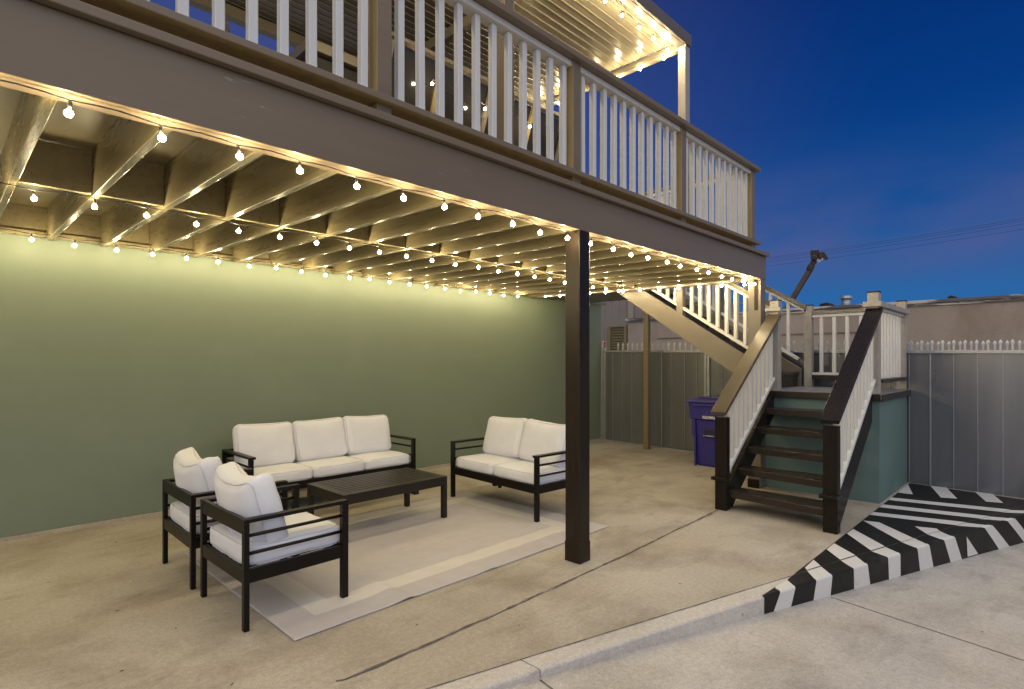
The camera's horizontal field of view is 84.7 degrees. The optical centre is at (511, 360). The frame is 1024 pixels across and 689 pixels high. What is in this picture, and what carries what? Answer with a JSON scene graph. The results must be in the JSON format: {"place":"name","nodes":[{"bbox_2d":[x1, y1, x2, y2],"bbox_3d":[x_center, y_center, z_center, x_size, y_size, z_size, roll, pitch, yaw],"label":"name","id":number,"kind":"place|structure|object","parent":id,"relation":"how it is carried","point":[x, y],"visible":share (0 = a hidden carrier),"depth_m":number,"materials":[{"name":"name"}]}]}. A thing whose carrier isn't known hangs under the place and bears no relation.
{"place":"outdoors","nodes":[
{"label":"outdoors","id":0,"kind":"place"},
{"bbox_2d":[225,14,368,82],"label":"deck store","id":1,"kind":"structure","parent":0,"point":[324,56],"depth_m":5.26,"materials":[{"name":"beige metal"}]},
{"bbox_2d":[0,440,1022,688],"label":"patio","id":2,"kind":"structure","parent":0,"point":[64,596],"depth_m":3.58,"materials":[{"name":"concrete"}]},
{"bbox_2d":[0,233,600,542],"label":"green wall","id":3,"kind":"structure","parent":2,"relation":"on","point":[127,375],"depth_m":5.78,"materials":[{"name":"green paint"}]},
{"bbox_2d":[222,415,415,492],"bbox_3d":[-1.994,1.060,6.000,0.720,0.880,1.832,0,0,44],"label":"sofa","id":4,"kind":"object","parent":2,"relation":"on","point":[303,454],"visible":0.9,"depth_m":5.89,"materials":[{"name":"white fabric"}]},
{"bbox_2d":[0,0,769,563],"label":"deck","id":5,"kind":"structure","parent":2,"relation":"on","point":[76,50],"depth_m":3.62,"materials":[{"name":"beige paint"}]},
{"bbox_2d":[0,228,518,296],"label":"string light","id":6,"kind":"object","parent":5,"relation":"hanging from","point":[116,250],"visible":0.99,"depth_m":5.66,"materials":[{"name":"beige glass"}]},
{"bbox_2d":[0,182,619,291],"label":"string light","id":7,"kind":"object","parent":5,"relation":"hanging from","point":[146,215],"visible":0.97,"depth_m":4.15,"materials":[{"name":"beige glass"}]},
{"bbox_2d":[0,79,755,284],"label":"string light","id":8,"kind":"object","parent":5,"relation":"hanging from","point":[69,114],"visible":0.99,"depth_m":2.65,"materials":[{"name":"beige glass"}]},
{"bbox_2d":[79,0,760,247],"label":"deck railing","id":9,"kind":"object","parent":5,"relation":"on","point":[578,71],"visible":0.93,"depth_m":3.68,"materials":[{"name":"beige paint"}]},
{"bbox_2d":[189,0,691,213],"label":"patio cover","id":10,"kind":"object","parent":5,"relation":"on","point":[607,36],"visible":0.46,"depth_m":6.08,"materials":[{"name":"beige wood"}]},
{"bbox_2d":[431,79,530,127],"bbox_3d":[-0.294,-2.778,6.127,0.029,0.088,1.465,0,0,44],"label":"string light","id":11,"kind":"object","parent":10,"relation":"hanging from","point":[432,84],"visible":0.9,"depth_m":5.98,"materials":[{"name":"beige glass"}]},
{"bbox_2d":[543,54,664,104],"bbox_3d":[0.850,-3.510,7.373,2.557,0.092,0.043,0,0,44],"label":"string light","id":12,"kind":"object","parent":10,"relation":"hanging from","point":[663,58],"visible":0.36,"depth_m":6.70,"materials":[{"name":"beige glass"}]},
{"bbox_2d":[604,0,668,50],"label":"string light","id":13,"kind":"object","parent":10,"relation":"attached to","point":[653,38],"visible":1,"depth_m":5.86,"materials":[{"name":"beige glass"}]},
{"bbox_2d":[368,31,558,161],"bbox_3d":[-0.724,-2.200,6.760,1.500,1.800,2.680,0,0,44],"label":"glazed screen","id":14,"kind":"object","parent":5,"relation":"on","point":[409,76],"visible":0.08,"depth_m":6.04,"materials":[{"name":"grey glass"}]},
{"bbox_2d":[545,280,745,296],"bbox_3d":[1.658,-0.993,7.828,3.179,0.184,0.041,0,0,44],"label":"string light","id":15,"kind":"object","parent":5,"relation":"hanging from","point":[744,284],"visible":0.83,"depth_m":7.12,"materials":[{"name":"beige glass"}]},
{"bbox_2d":[645,172,737,225],"bbox_3d":[2.026,-1.780,7.243,1.969,0.901,0.150,0,0,44],"label":"deck end railing","id":16,"kind":"object","parent":5,"relation":"on","point":[695,188],"visible":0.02,"depth_m":6.89,"materials":[{"name":"beige paint"}]},
{"bbox_2d":[182,491,608,640],"bbox_3d":[-0.843,1.490,4.732,1.981,0.019,2.917,0,0,44],"label":"rug","id":17,"kind":"object","parent":2,"relation":"on","point":[398,553],"visible":0.79,"depth_m":4.26,"materials":[{"name":"beige fabric"}]},
{"bbox_2d":[162,447,287,589],"bbox_3d":[-2.123,1.075,4.151,0.705,0.850,0.640,0,0,45],"label":"armchair","id":18,"kind":"object","parent":17,"relation":"on","point":[194,472],"visible":0.59,"depth_m":3.84,"materials":[{"name":"white fabric"}]},
{"bbox_2d":[200,462,347,632],"bbox_3d":[-1.512,1.077,3.572,0.705,0.847,0.640,0,0,43],"label":"armchair","id":19,"kind":"object","parent":17,"relation":"on","point":[257,525],"visible":1,"depth_m":3.32,"materials":[{"name":"white fabric"}]},
{"bbox_2d":[307,467,446,541],"bbox_3d":[-1.227,1.295,5.197,0.645,0.394,1.085,0,0,44],"label":"coffee table","id":20,"kind":"object","parent":17,"relation":"on","point":[407,481],"visible":0.92,"depth_m":5.06,"materials":[{"name":"black wood"}]},
{"bbox_2d":[451,416,564,521],"bbox_3d":[0.041,1.058,5.934,0.720,0.883,1.345,0,0,-42],"label":"loveseat","id":21,"kind":"object","parent":2,"relation":"on","point":[524,455],"visible":0.88,"depth_m":5.78,"materials":[{"name":"white fabric"}]},
{"bbox_2d":[336,510,716,680],"bbox_3d":[0.639,1.497,4.120,0.067,0.001,4.182,0,0,44],"label":"patio joint","id":22,"kind":"object","parent":2,"relation":"on","point":[424,645],"visible":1,"depth_m":3.23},
{"bbox_2d":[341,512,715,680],"bbox_3d":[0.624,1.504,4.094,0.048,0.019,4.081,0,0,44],"label":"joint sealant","id":23,"kind":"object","parent":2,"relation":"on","point":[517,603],"visible":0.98,"depth_m":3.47,"materials":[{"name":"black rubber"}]},
{"bbox_2d":[685,395,745,467],"bbox_3d":[3.022,1.008,8.137,0.849,0.985,0.703,0,0,-44],"label":"wheeled bin","id":24,"kind":"object","parent":2,"relation":"on","point":[702,417],"visible":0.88,"depth_m":7.98,"materials":[{"name":"blue plastic"}]},
{"bbox_2d":[426,505,1023,688],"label":"kerb joint","id":25,"kind":"object","parent":2,"relation":"on","point":[620,628],"visible":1,"depth_m":3.11,"materials":[{"name":"grey concrete"}]},
{"bbox_2d":[711,307,882,534],"bbox_3d":[2.919,0.470,5.744,1.195,2.061,1.593,0,0,44],"label":"stair flight","id":26,"kind":"object","parent":2,"relation":"on","point":[747,393],"visible":1,"depth_m":5.65,"materials":[{"name":"brown paint"}]},
{"bbox_2d":[601,339,1023,498],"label":"metal fence","id":27,"kind":"object","parent":2,"relation":"on","point":[965,419],"visible":0.5,"depth_m":6.77,"materials":[{"name":"grey metal"}]},
{"bbox_2d":[907,340,1021,349],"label":"spikes","id":28,"kind":"object","parent":27,"relation":"on","point":[971,344],"visible":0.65,"depth_m":6.51,"materials":[{"name":"grey metal"}]},
{"bbox_2d":[765,396,906,503],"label":"landing block","id":29,"kind":"structure","parent":2,"relation":"on","point":[881,475],"depth_m":6.35,"materials":[{"name":"teal paint"}]},
{"bbox_2d":[769,291,910,401],"bbox_3d":[3.927,-0.171,6.830,1.285,1.188,1.568,0,0,44],"label":"stair landing","id":30,"kind":"object","parent":29,"relation":"on","point":[890,352],"visible":0.84,"depth_m":6.64,"materials":[{"name":"grey paint"}]},
{"bbox_2d":[617,282,806,387],"bbox_3d":[2.779,-0.826,7.930,2.425,2.432,1.475,0,0,44],"label":"stair flight","id":31,"kind":"object","parent":30,"relation":"on","point":[717,339],"visible":0.66,"depth_m":7.65,"materials":[{"name":"beige paint"}]},
{"bbox_2d":[793,483,1023,574],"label":"pavement paint","id":32,"kind":"object","parent":2,"relation":"on","point":[909,511],"visible":1,"depth_m":5.39,"materials":[{"name":"paint"}]},
{"bbox_2d":[150,0,1023,310],"label":"sky","id":33,"kind":"structure","parent":0,"point":[864,122],"materials":[{"name":"blue"}]},
{"bbox_2d":[503,543,1023,688],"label":"driveway","id":34,"kind":"structure","parent":0,"point":[828,642],"depth_m":3.17,"materials":[{"name":"concrete"}]},
{"bbox_2d":[429,660,539,688],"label":"kerb","id":35,"kind":"structure","parent":34,"relation":"on","point":[510,674],"depth_m":2.67,"materials":[{"name":"concrete"}]},
{"bbox_2d":[522,576,790,676],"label":"kerb","id":36,"kind":"structure","parent":34,"relation":"on","point":[736,607],"depth_m":3.17,"materials":[{"name":"concrete"}]},
{"bbox_2d":[832,597,1021,659],"bbox_3d":[3.031,1.628,2.777,0.077,0.016,2.776,0,0,-38],"label":"driveway joint","id":37,"kind":"object","parent":34,"relation":"on","point":[930,629],"visible":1,"depth_m":3.41,"materials":[{"name":"grey concrete"}]},
{"bbox_2d":[766,220,1023,259],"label":"power line","id":38,"kind":"object","parent":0,"point":[901,240],"visible":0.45,"depth_m":33.14,"materials":[{"name":"metal"}]},
{"bbox_2d":[768,218,1022,257],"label":"power line","id":39,"kind":"object","parent":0,"point":[901,238],"visible":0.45,"depth_m":33.04,"materials":[{"name":"metal"}]},
{"bbox_2d":[770,224,1020,261],"bbox_3d":[28.005,-8.928,28.560,60.002,4.212,0.014,0,0,44],"label":"power line","id":40,"kind":"object","parent":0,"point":[907,242],"visible":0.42,"depth_m":33.01,"materials":[{"name":"metal"}]},
{"bbox_2d":[771,229,1021,265],"bbox_3d":[28.005,-8.665,28.560,60.002,4.246,0.014,0,0,44],"label":"power line","id":41,"kind":"object","parent":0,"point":[912,246],"visible":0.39,"depth_m":32.63,"materials":[{"name":"metal"}]},
{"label":"kerb","id":42,"kind":"structure","parent":0,"visible":0},
{"bbox_2d":[762,506,1023,613],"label":"kerb paint","id":43,"kind":"object","parent":42,"relation":"attached to","point":[1000,530],"visible":1,"depth_m":4.44,"materials":[{"name":"black paint"}]},
{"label":"ground","id":44,"kind":"structure","parent":0,"visible":0},
{"bbox_2d":[601,286,742,349],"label":"siding building","id":45,"kind":"structure","parent":44,"relation":"on","point":[614,323],"depth_m":16.53,"materials":[{"name":"beige wood"}]},
{"bbox_2d":[783,250,827,308],"bbox_3d":[11.853,-1.310,23.391,2.373,6.420,0.400,0,0,44],"label":"crane boom","id":46,"kind":"object","parent":44,"relation":"on","point":[817,256],"visible":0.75,"depth_m":22.98,"materials":[{"name":"brown metal"}]},
{"bbox_2d":[625,294,1023,349],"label":"stucco building","id":47,"kind":"structure","parent":44,"relation":"on","point":[991,319],"depth_m":9.66,"materials":[{"name":"beige paint"}]},
{"bbox_2d":[819,303,835,306],"bbox_3d":[6.651,-1.140,11.965,0.616,0.169,0.400,0,0,44],"label":"roof vent","id":48,"kind":"object","parent":47,"relation":"on","point":[826,304],"visible":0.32,"depth_m":11.78,"materials":[{"name":"black metal"}]},
{"bbox_2d":[839,296,852,304],"bbox_3d":[6.838,-1.191,11.502,0.240,0.270,0.240,0,0,44],"label":"roof flue","id":49,"kind":"object","parent":47,"relation":"on","point":[845,300],"visible":0.83,"depth_m":11.43,"materials":[{"name":"metal"}]}
]}

